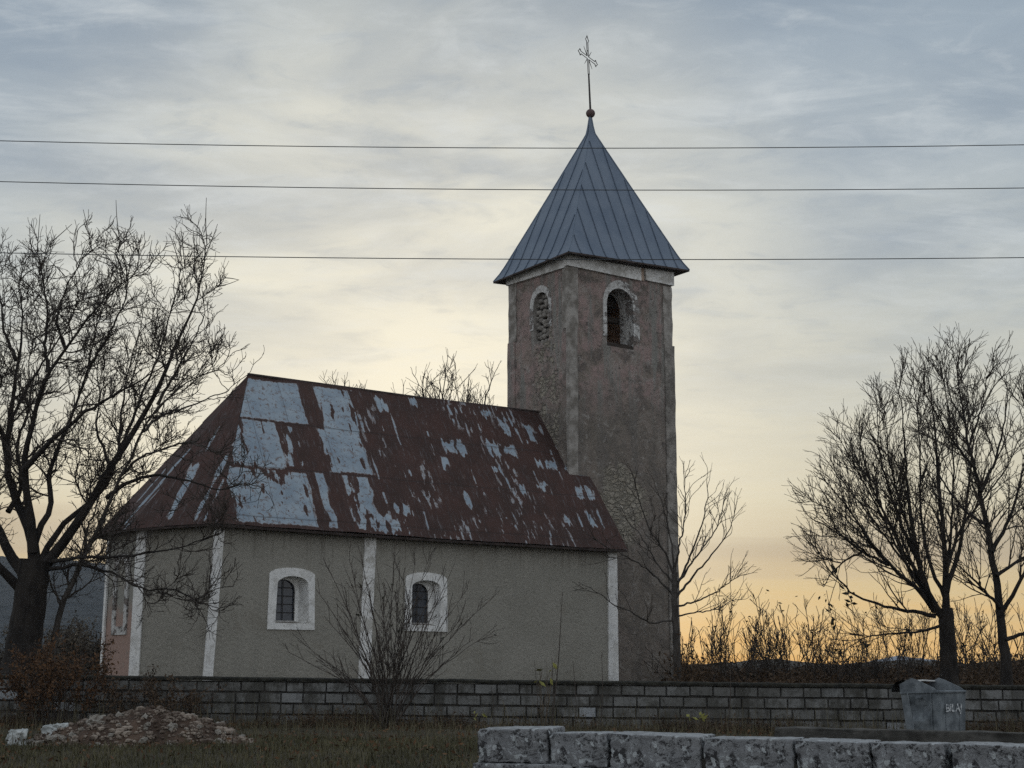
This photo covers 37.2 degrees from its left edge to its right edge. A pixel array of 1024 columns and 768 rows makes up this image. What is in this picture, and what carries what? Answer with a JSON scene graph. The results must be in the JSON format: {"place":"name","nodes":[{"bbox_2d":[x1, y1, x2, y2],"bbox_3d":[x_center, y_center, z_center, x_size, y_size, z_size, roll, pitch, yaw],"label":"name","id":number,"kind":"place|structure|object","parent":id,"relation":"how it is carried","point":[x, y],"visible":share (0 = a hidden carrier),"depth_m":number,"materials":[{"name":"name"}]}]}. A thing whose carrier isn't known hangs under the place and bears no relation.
{"place":"outdoors","nodes":[
{"label":"outdoors","id":0,"kind":"place"},
{"bbox_2d":[0,556,105,673],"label":"wooded hill","id":1,"kind":"structure","parent":0,"point":[91,608],"depth_m":659.09,"materials":[{"name":"plant"}]},
{"bbox_2d":[0,721,770,767],"bbox_3d":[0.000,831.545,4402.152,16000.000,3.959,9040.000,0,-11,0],"label":"ground","id":2,"kind":"structure","parent":0,"point":[429,734],"depth_m":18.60,"materials":[{"name":"green plant"}]},
{"bbox_2d":[0,623,7,664],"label":"scrub bush","id":3,"kind":"object","parent":2,"relation":"on","point":[2,652],"visible":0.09,"depth_m":54.93,"materials":[{"name":"brown plant"}]},
{"bbox_2d":[6,728,27,745],"bbox_3d":[-6.765,4.878,20.753,0.294,0.345,0.345,3,-11,-17],"label":"boulder","id":4,"kind":"object","parent":2,"relation":"on","point":[16,733],"visible":0.63,"depth_m":20.67,"materials":[{"name":"grey stone"}]},
{"bbox_2d":[29,740,44,745],"bbox_3d":[-6.455,4.905,20.656,0.222,0.131,0.197,10,-15,-44],"label":"boulder","id":5,"kind":"object","parent":2,"relation":"on","point":[42,741],"visible":0.34,"depth_m":20.61,"materials":[{"name":"stone"}]},
{"bbox_2d":[4,637,73,674],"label":"scrub bush","id":6,"kind":"object","parent":2,"relation":"on","point":[57,652],"visible":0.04,"depth_m":52.58,"materials":[{"name":"brown plant"}]},
{"bbox_2d":[41,723,68,734],"bbox_3d":[-6.289,4.853,21.157,0.527,0.270,0.428,-1,-11,6],"label":"boulder","id":7,"kind":"object","parent":2,"relation":"on","point":[45,729],"visible":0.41,"depth_m":21.07,"materials":[{"name":"grey stone"}]},
{"bbox_2d":[0,630,118,727],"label":"brown bush","id":8,"kind":"object","parent":2,"relation":"on","point":[51,672],"visible":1,"depth_m":25.42,"materials":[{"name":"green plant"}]},
{"bbox_2d":[42,610,99,669],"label":"scrub bush","id":9,"kind":"object","parent":2,"relation":"on","point":[74,630],"visible":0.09,"depth_m":58.90,"materials":[{"name":"brown plant"}]},
{"bbox_2d":[43,619,101,674],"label":"scrub bush","id":10,"kind":"object","parent":2,"relation":"on","point":[95,648],"visible":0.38,"depth_m":51.17,"materials":[{"name":"brown plant"}]},
{"bbox_2d":[44,630,100,672],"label":"scrub bush","id":11,"kind":"object","parent":2,"relation":"on","point":[79,641],"visible":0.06,"depth_m":57.73,"materials":[{"name":"brown plant"}]},
{"bbox_2d":[0,198,274,674],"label":"gnarled tree","id":12,"kind":"object","parent":2,"relation":"on","point":[26,624],"visible":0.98,"depth_m":29.94,"materials":[{"name":"brown plant"}]},
{"bbox_2d":[42,708,241,746],"bbox_3d":[-5.139,4.792,21.179,3.300,0.554,1.785,0,-11,0],"label":"rubble heap","id":13,"kind":"object","parent":2,"relation":"on","point":[135,724],"visible":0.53,"depth_m":20.70,"materials":[{"name":"stone"}]},
{"bbox_2d":[33,734,43,740],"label":"loose stone","id":14,"kind":"object","parent":13,"relation":"on","point":[35,738],"visible":0.73,"depth_m":20.82,"materials":[{"name":"grey stone"}]},
{"bbox_2d":[45,734,57,741],"bbox_3d":[-6.260,4.838,20.718,0.162,0.140,0.230,3,-7,41],"label":"loose stone","id":15,"kind":"object","parent":13,"relation":"on","point":[49,738],"visible":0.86,"depth_m":20.64,"materials":[{"name":"stone"}]},
{"bbox_2d":[58,735,66,739],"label":"loose stone","id":16,"kind":"object","parent":13,"relation":"on","point":[61,737],"visible":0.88,"depth_m":20.63,"materials":[{"name":"stone"}]},
{"bbox_2d":[66,736,78,746],"bbox_3d":[-5.910,4.827,20.496,0.190,0.145,0.177,11,-2,-8],"label":"loose stone","id":17,"kind":"object","parent":13,"relation":"on","point":[70,741],"visible":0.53,"depth_m":20.43,"materials":[{"name":"grey stone"}]},
{"bbox_2d":[77,720,84,725],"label":"loose stone","id":18,"kind":"object","parent":13,"relation":"on","point":[80,722],"visible":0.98,"depth_m":21.02,"materials":[{"name":"grey stone"}]},
{"bbox_2d":[86,715,98,723],"bbox_3d":[-5.817,4.665,21.061,0.162,0.123,0.151,-35,-32,29],"label":"loose stone","id":19,"kind":"object","parent":13,"relation":"on","point":[92,718],"visible":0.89,"depth_m":21.03,"materials":[{"name":"stone"}]},
{"bbox_2d":[90,723,97,729],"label":"loose stone","id":20,"kind":"object","parent":13,"relation":"on","point":[94,727],"visible":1,"depth_m":20.71,"materials":[{"name":"grey stone"}]},
{"bbox_2d":[115,711,123,716],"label":"loose stone","id":21,"kind":"object","parent":13,"relation":"on","point":[118,714],"visible":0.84,"depth_m":21.18,"materials":[{"name":"stone"}]},
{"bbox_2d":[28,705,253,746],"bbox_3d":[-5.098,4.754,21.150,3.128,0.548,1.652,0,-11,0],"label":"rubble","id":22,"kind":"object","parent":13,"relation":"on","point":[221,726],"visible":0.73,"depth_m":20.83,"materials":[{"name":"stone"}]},
{"bbox_2d":[138,737,147,743],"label":"loose stone","id":23,"kind":"object","parent":13,"relation":"on","point":[143,740],"visible":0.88,"depth_m":20.34,"materials":[{"name":"stone"}]},
{"bbox_2d":[147,734,154,739],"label":"loose stone","id":24,"kind":"object","parent":13,"relation":"on","point":[149,736],"visible":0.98,"depth_m":20.40,"materials":[{"name":"grey stone"}]},
{"bbox_2d":[156,705,163,710],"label":"loose stone","id":25,"kind":"object","parent":13,"relation":"on","point":[159,708],"visible":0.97,"depth_m":21.11,"materials":[{"name":"grey stone"}]},
{"bbox_2d":[159,709,166,714],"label":"loose stone","id":26,"kind":"object","parent":13,"relation":"on","point":[162,712],"visible":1,"depth_m":20.99,"materials":[{"name":"grey stone"}]},
{"bbox_2d":[167,722,175,730],"bbox_3d":[-4.643,4.675,20.697,0.108,0.094,0.149,-15,22,-37],"label":"loose stone","id":27,"kind":"object","parent":13,"relation":"on","point":[170,726],"visible":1,"depth_m":20.66,"materials":[{"name":"stone"}]},
{"bbox_2d":[188,724,200,729],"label":"loose stone","id":28,"kind":"object","parent":13,"relation":"on","point":[191,726],"visible":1,"depth_m":20.77,"materials":[{"name":"grey stone"}]},
{"bbox_2d":[195,733,201,738],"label":"loose stone","id":29,"kind":"object","parent":13,"relation":"on","point":[198,735],"visible":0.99,"depth_m":20.60,"materials":[{"name":"grey stone"}]},
{"bbox_2d":[219,734,228,740],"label":"loose stone","id":30,"kind":"object","parent":13,"relation":"on","point":[222,736],"visible":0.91,"depth_m":20.78,"materials":[{"name":"grey stone"}]},
{"bbox_2d":[31,271,263,663],"bbox_3d":[-7.285,2.012,30.113,4.494,8.159,3.910,0,-11,0],"label":"leaning tree","id":31,"kind":"object","parent":2,"relation":"on","point":[65,596],"visible":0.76,"depth_m":29.87,"materials":[{"name":"brown plant"}]},
{"bbox_2d":[84,664,226,717],"bbox_3d":[-6.108,5.297,25.818,2.294,1.066,2.281,10,-15,-42],"label":"brown bush","id":32,"kind":"object","parent":2,"relation":"on","point":[154,694],"visible":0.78,"depth_m":25.44,"materials":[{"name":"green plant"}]},
{"bbox_2d":[319,370,366,388],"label":"bare tree","id":33,"kind":"object","parent":2,"relation":"on","point":[336,380],"visible":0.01,"depth_m":66.28,"materials":[{"name":"brown plant"}]},
{"bbox_2d":[279,530,503,728],"bbox_3d":[-2.019,4.099,25.647,3.870,3.388,1.294,0,-11,0],"label":"leafless shrub","id":34,"kind":"object","parent":2,"relation":"on","point":[395,677],"visible":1,"depth_m":25.51,"materials":[{"name":"brown plant"}]},
{"bbox_2d":[100,36,689,685],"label":"church","id":35,"kind":"structure","parent":2,"relation":"on","point":[502,500],"depth_m":41.52,"materials":[{"name":"paint"}]},
{"bbox_2d":[111,554,130,634],"bbox_3d":[-9.543,5.126,37.142,0.080,1.980,0.860,8,-13,-37],"label":"blind window","id":36,"kind":"structure","parent":35,"relation":"in","point":[120,630],"depth_m":37.06,"materials":[{"name":"white paint"}]},
{"bbox_2d":[267,568,314,629],"bbox_3d":[-5.467,5.243,37.087,1.310,1.490,0.390,8,-13,-37],"label":"window","id":37,"kind":"structure","parent":35,"relation":"in","point":[291,598],"depth_m":37.19,"materials":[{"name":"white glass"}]},
{"bbox_2d":[404,572,447,631],"bbox_3d":[-2.330,5.667,39.501,1.350,1.510,0.390,8,-13,-37],"label":"window","id":38,"kind":"structure","parent":35,"relation":"in","point":[440,610],"depth_m":39.62,"materials":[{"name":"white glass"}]},
{"bbox_2d":[391,349,493,404],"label":"bare tree","id":39,"kind":"object","parent":2,"relation":"on","point":[436,389],"visible":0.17,"depth_m":59.32,"materials":[{"name":"brown plant"}]},
{"bbox_2d":[414,363,492,404],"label":"bare tree","id":40,"kind":"object","parent":2,"relation":"on","point":[447,387],"visible":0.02,"depth_m":68.66,"materials":[{"name":"brown plant"}]},
{"bbox_2d":[428,385,488,402],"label":"bare tree","id":41,"kind":"object","parent":2,"relation":"on","point":[470,391],"visible":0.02,"depth_m":64.01,"materials":[{"name":"brown plant"}]},
{"bbox_2d":[438,355,500,404],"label":"bare tree","id":42,"kind":"object","parent":2,"relation":"on","point":[470,389],"visible":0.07,"depth_m":64.62,"materials":[{"name":"brown plant"}]},
{"bbox_2d":[474,711,486,731],"bbox_3d":[-0.500,5.331,23.927,0.202,0.364,0.263,2,-11,-9],"label":"yellow weed","id":43,"kind":"object","parent":2,"relation":"on","point":[484,715],"visible":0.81,"depth_m":23.93,"materials":[{"name":"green plant"}]},
{"bbox_2d":[0,674,1023,731],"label":"block wall","id":44,"kind":"structure","parent":2,"relation":"on","point":[472,694],"depth_m":26.44,"materials":[{"name":"concrete"}]},
{"bbox_2d":[0,689,1023,767],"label":"dead grass","id":45,"kind":"structure","parent":2,"relation":"on","point":[468,728],"depth_m":24.79,"materials":[{"name":"brown plant"}]},
{"bbox_2d":[534,661,537,725],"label":"dry shoot","id":46,"kind":"object","parent":2,"relation":"on","point":[537,698],"visible":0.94,"depth_m":25.15,"materials":[{"name":"brown plant"}]},
{"bbox_2d":[534,651,557,725],"bbox_3d":[0.568,5.168,25.657,0.336,1.301,0.611,-3,-11,16],"label":"yellow weed","id":47,"kind":"object","parent":2,"relation":"on","point":[543,684],"visible":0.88,"depth_m":25.73,"materials":[{"name":"green plant"}]},
{"bbox_2d":[551,665,553,725],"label":"dry shoot","id":48,"kind":"object","parent":2,"relation":"on","point":[553,696],"visible":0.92,"depth_m":24.71,"materials":[{"name":"brown plant"}]},
{"bbox_2d":[552,592,562,725],"bbox_3d":[0.746,4.620,25.351,0.213,2.284,0.062,-2,-11,9],"label":"dry shoot","id":49,"kind":"object","parent":2,"relation":"on","point":[558,662],"visible":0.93,"depth_m":25.32,"materials":[{"name":"brown plant"}]},
{"bbox_2d":[573,666,575,730],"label":"dry shoot","id":50,"kind":"object","parent":2,"relation":"on","point":[575,699],"visible":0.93,"depth_m":24.80,"materials":[{"name":"brown plant"}]},
{"bbox_2d":[600,652,602,728],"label":"dry shoot","id":51,"kind":"object","parent":2,"relation":"on","point":[602,693],"visible":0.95,"depth_m":25.36,"materials":[{"name":"brown plant"}]},
{"bbox_2d":[572,452,760,685],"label":"young tree","id":52,"kind":"object","parent":2,"relation":"on","point":[674,593],"visible":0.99,"depth_m":40.61,"materials":[{"name":"brown plant"}]},
{"bbox_2d":[635,636,709,685],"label":"thicket shrub","id":53,"kind":"object","parent":2,"relation":"on","point":[685,656],"visible":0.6,"depth_m":43.65,"materials":[{"name":"brown plant"}]},
{"bbox_2d":[686,706,707,733],"bbox_3d":[3.027,5.504,24.843,0.344,0.460,0.267,-6,-12,30],"label":"yellow weed","id":54,"kind":"object","parent":2,"relation":"on","point":[702,717],"visible":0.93,"depth_m":24.81,"materials":[{"name":"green plant"}]},
{"bbox_2d":[680,613,738,669],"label":"thicket shrub","id":55,"kind":"object","parent":2,"relation":"on","point":[697,637],"visible":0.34,"depth_m":46.88,"materials":[{"name":"brown plant"}]},
{"bbox_2d":[681,618,745,676],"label":"thicket shrub","id":56,"kind":"object","parent":2,"relation":"on","point":[728,646],"visible":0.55,"depth_m":46.22,"materials":[{"name":"brown plant"}]},
{"bbox_2d":[727,661,731,727],"bbox_3d":[3.575,5.155,24.950,0.128,1.204,0.070,-7,-13,33],"label":"dry shoot","id":57,"kind":"object","parent":2,"relation":"on","point":[730,694],"visible":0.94,"depth_m":24.97,"materials":[{"name":"brown plant"}]},
{"bbox_2d":[701,587,772,681],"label":"thicket shrub","id":58,"kind":"object","parent":2,"relation":"on","point":[725,649],"visible":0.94,"depth_m":42.66,"materials":[{"name":"brown plant"}]},
{"bbox_2d":[713,620,771,675],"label":"thicket shrub","id":59,"kind":"object","parent":2,"relation":"on","point":[741,653],"visible":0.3,"depth_m":48.92,"materials":[{"name":"brown plant"}]},
{"bbox_2d":[701,596,787,680],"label":"thicket shrub","id":60,"kind":"object","parent":2,"relation":"on","point":[766,622],"visible":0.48,"depth_m":47.23,"materials":[{"name":"brown plant"}]},
{"bbox_2d":[701,616,790,681],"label":"thicket shrub","id":61,"kind":"object","parent":2,"relation":"on","point":[755,659],"visible":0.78,"depth_m":43.76,"materials":[{"name":"brown plant"}]},
{"bbox_2d":[473,726,1023,767],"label":"stone wall","id":62,"kind":"structure","parent":2,"relation":"on","point":[530,747],"depth_m":12.87,"materials":[{"name":"stone"}]},
{"bbox_2d":[754,618,793,681],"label":"thicket shrub","id":63,"kind":"object","parent":2,"relation":"on","point":[775,667],"visible":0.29,"depth_m":47.95,"materials":[{"name":"brown plant"}]},
{"bbox_2d":[739,585,830,676],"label":"thicket shrub","id":64,"kind":"object","parent":2,"relation":"on","point":[807,639],"visible":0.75,"depth_m":47.32,"materials":[{"name":"brown plant"}]},
{"bbox_2d":[742,597,833,677],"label":"thicket shrub","id":65,"kind":"object","parent":2,"relation":"on","point":[782,636],"visible":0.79,"depth_m":47.15,"materials":[{"name":"brown plant"}]},
{"bbox_2d":[758,624,840,675],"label":"thicket shrub","id":66,"kind":"object","parent":2,"relation":"on","point":[801,648],"visible":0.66,"depth_m":46.80,"materials":[{"name":"brown plant"}]},
{"bbox_2d":[762,623,843,675],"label":"thicket shrub","id":67,"kind":"object","parent":2,"relation":"on","point":[827,627],"visible":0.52,"depth_m":47.80,"materials":[{"name":"brown plant"}]},
{"bbox_2d":[798,605,842,674],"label":"thicket shrub","id":68,"kind":"object","parent":2,"relation":"on","point":[823,643],"visible":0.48,"depth_m":48.41,"materials":[{"name":"brown plant"}]},
{"bbox_2d":[639,633,1023,687],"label":"bramble thicket","id":69,"kind":"object","parent":2,"relation":"on","point":[928,674],"visible":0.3,"depth_m":42.71,"materials":[{"name":"brown plant"}]},
{"bbox_2d":[795,629,884,683],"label":"thicket shrub","id":70,"kind":"object","parent":2,"relation":"on","point":[821,660],"visible":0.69,"depth_m":42.91,"materials":[{"name":"brown plant"}]},
{"bbox_2d":[811,634,892,682],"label":"thicket shrub","id":71,"kind":"object","parent":2,"relation":"on","point":[819,643],"visible":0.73,"depth_m":43.38,"materials":[{"name":"brown plant"}]},
{"bbox_2d":[838,654,869,678],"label":"thicket shrub","id":72,"kind":"object","parent":2,"relation":"on","point":[856,664],"visible":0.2,"depth_m":45.67,"materials":[{"name":"brown plant"}]},
{"bbox_2d":[818,564,912,679],"bbox_3d":[9.283,6.276,40.131,2.462,3.020,1.212,0,-11,0],"label":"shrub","id":73,"kind":"object","parent":2,"relation":"on","point":[847,605],"visible":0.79,"depth_m":39.84,"materials":[{"name":"brown plant"}]},
{"bbox_2d":[822,610,914,683],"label":"thicket shrub","id":74,"kind":"object","parent":2,"relation":"on","point":[898,657],"visible":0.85,"depth_m":42.78,"materials":[{"name":"brown plant"}]},
{"bbox_2d":[844,608,913,679],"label":"thicket shrub","id":75,"kind":"object","parent":2,"relation":"on","point":[870,642],"visible":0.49,"depth_m":44.69,"materials":[{"name":"brown plant"}]},
{"bbox_2d":[845,639,929,682],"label":"thicket shrub","id":76,"kind":"object","parent":2,"relation":"on","point":[869,667],"visible":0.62,"depth_m":43.60,"materials":[{"name":"brown plant"}]},
{"bbox_2d":[858,630,921,680],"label":"thicket shrub","id":77,"kind":"object","parent":2,"relation":"on","point":[915,650],"visible":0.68,"depth_m":43.85,"materials":[{"name":"brown plant"}]},
{"bbox_2d":[774,726,1023,742],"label":"concrete ledge","id":78,"kind":"object","parent":2,"relation":"on","point":[950,736],"visible":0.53,"depth_m":17.84,"materials":[{"name":"grey concrete"}]},
{"bbox_2d":[782,337,1023,684],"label":"linden tree","id":79,"kind":"object","parent":2,"relation":"on","point":[948,663],"visible":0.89,"depth_m":37.74,"materials":[{"name":"brown plant"}]},
{"bbox_2d":[873,592,941,675],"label":"thicket shrub","id":80,"kind":"object","parent":2,"relation":"on","point":[924,627],"visible":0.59,"depth_m":44.80,"materials":[{"name":"brown plant"}]},
{"bbox_2d":[904,648,939,679],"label":"thicket shrub","id":81,"kind":"object","parent":2,"relation":"on","point":[937,666],"visible":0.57,"depth_m":42.77,"materials":[{"name":"brown plant"}]},
{"bbox_2d":[888,603,958,672],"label":"thicket shrub","id":82,"kind":"object","parent":2,"relation":"on","point":[916,641],"visible":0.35,"depth_m":49.12,"materials":[{"name":"brown plant"}]},
{"bbox_2d":[891,678,965,730],"bbox_3d":[6.796,5.308,24.735,0.908,1.035,0.988,8,-15,-36],"label":"waste container","id":83,"kind":"object","parent":2,"relation":"on","point":[937,704],"visible":0.85,"depth_m":24.46,"materials":[{"name":"metal"}]},
{"bbox_2d":[905,598,971,679],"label":"thicket shrub","id":84,"kind":"object","parent":2,"relation":"on","point":[932,662],"visible":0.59,"depth_m":43.60,"materials":[{"name":"brown plant"}]},
{"bbox_2d":[896,321,1023,684],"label":"linden tree","id":85,"kind":"object","parent":2,"relation":"on","point":[1006,675],"visible":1,"depth_m":36.13,"materials":[{"name":"brown plant"}]},
{"bbox_2d":[937,580,1010,663],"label":"thicket shrub","id":86,"kind":"object","parent":2,"relation":"on","point":[957,609],"visible":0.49,"depth_m":48.25,"materials":[{"name":"brown plant"}]},
{"bbox_2d":[955,619,994,683],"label":"thicket shrub","id":87,"kind":"object","parent":2,"relation":"on","point":[973,652],"visible":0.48,"depth_m":42.87,"materials":[{"name":"brown plant"}]},
{"bbox_2d":[935,577,1021,684],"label":"thicket shrub","id":88,"kind":"object","parent":2,"relation":"on","point":[964,656],"visible":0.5,"depth_m":42.14,"materials":[{"name":"brown plant"}]},
{"bbox_2d":[957,605,1023,680],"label":"thicket shrub","id":89,"kind":"object","parent":2,"relation":"on","point":[965,645],"visible":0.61,"depth_m":42.85,"materials":[{"name":"brown plant"}]},
{"bbox_2d":[968,601,1023,671],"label":"thicket shrub","id":90,"kind":"object","parent":2,"relation":"on","point":[1018,614],"visible":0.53,"depth_m":47.96,"materials":[{"name":"brown plant"}]},
{"bbox_2d":[0,181,1016,190],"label":"power cable","id":91,"kind":"object","parent":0,"point":[501,189],"visible":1,"depth_m":21.89,"materials":[{"name":"grey plastic"}]},
{"bbox_2d":[0,252,1023,259],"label":"power cable","id":92,"kind":"object","parent":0,"point":[515,259],"visible":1,"depth_m":21.70,"materials":[{"name":"grey plastic"}]},
{"bbox_2d":[0,140,1023,148],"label":"power cable","id":93,"kind":"object","parent":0,"point":[500,147],"visible":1,"depth_m":22.01,"materials":[{"name":"grey plastic"}]},
{"bbox_2d":[0,0,1023,663],"label":"sky","id":94,"kind":"structure","parent":0,"point":[763,348],"materials":[{"name":"grey"}]},
{"bbox_2d":[689,659,1018,671],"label":"ridge","id":95,"kind":"structure","parent":0,"point":[791,663],"depth_m":392.78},
{"bbox_2d":[868,656,935,661],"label":"distant mountain","id":96,"kind":"structure","parent":0,"point":[894,658],"depth_m":1118.55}
]}

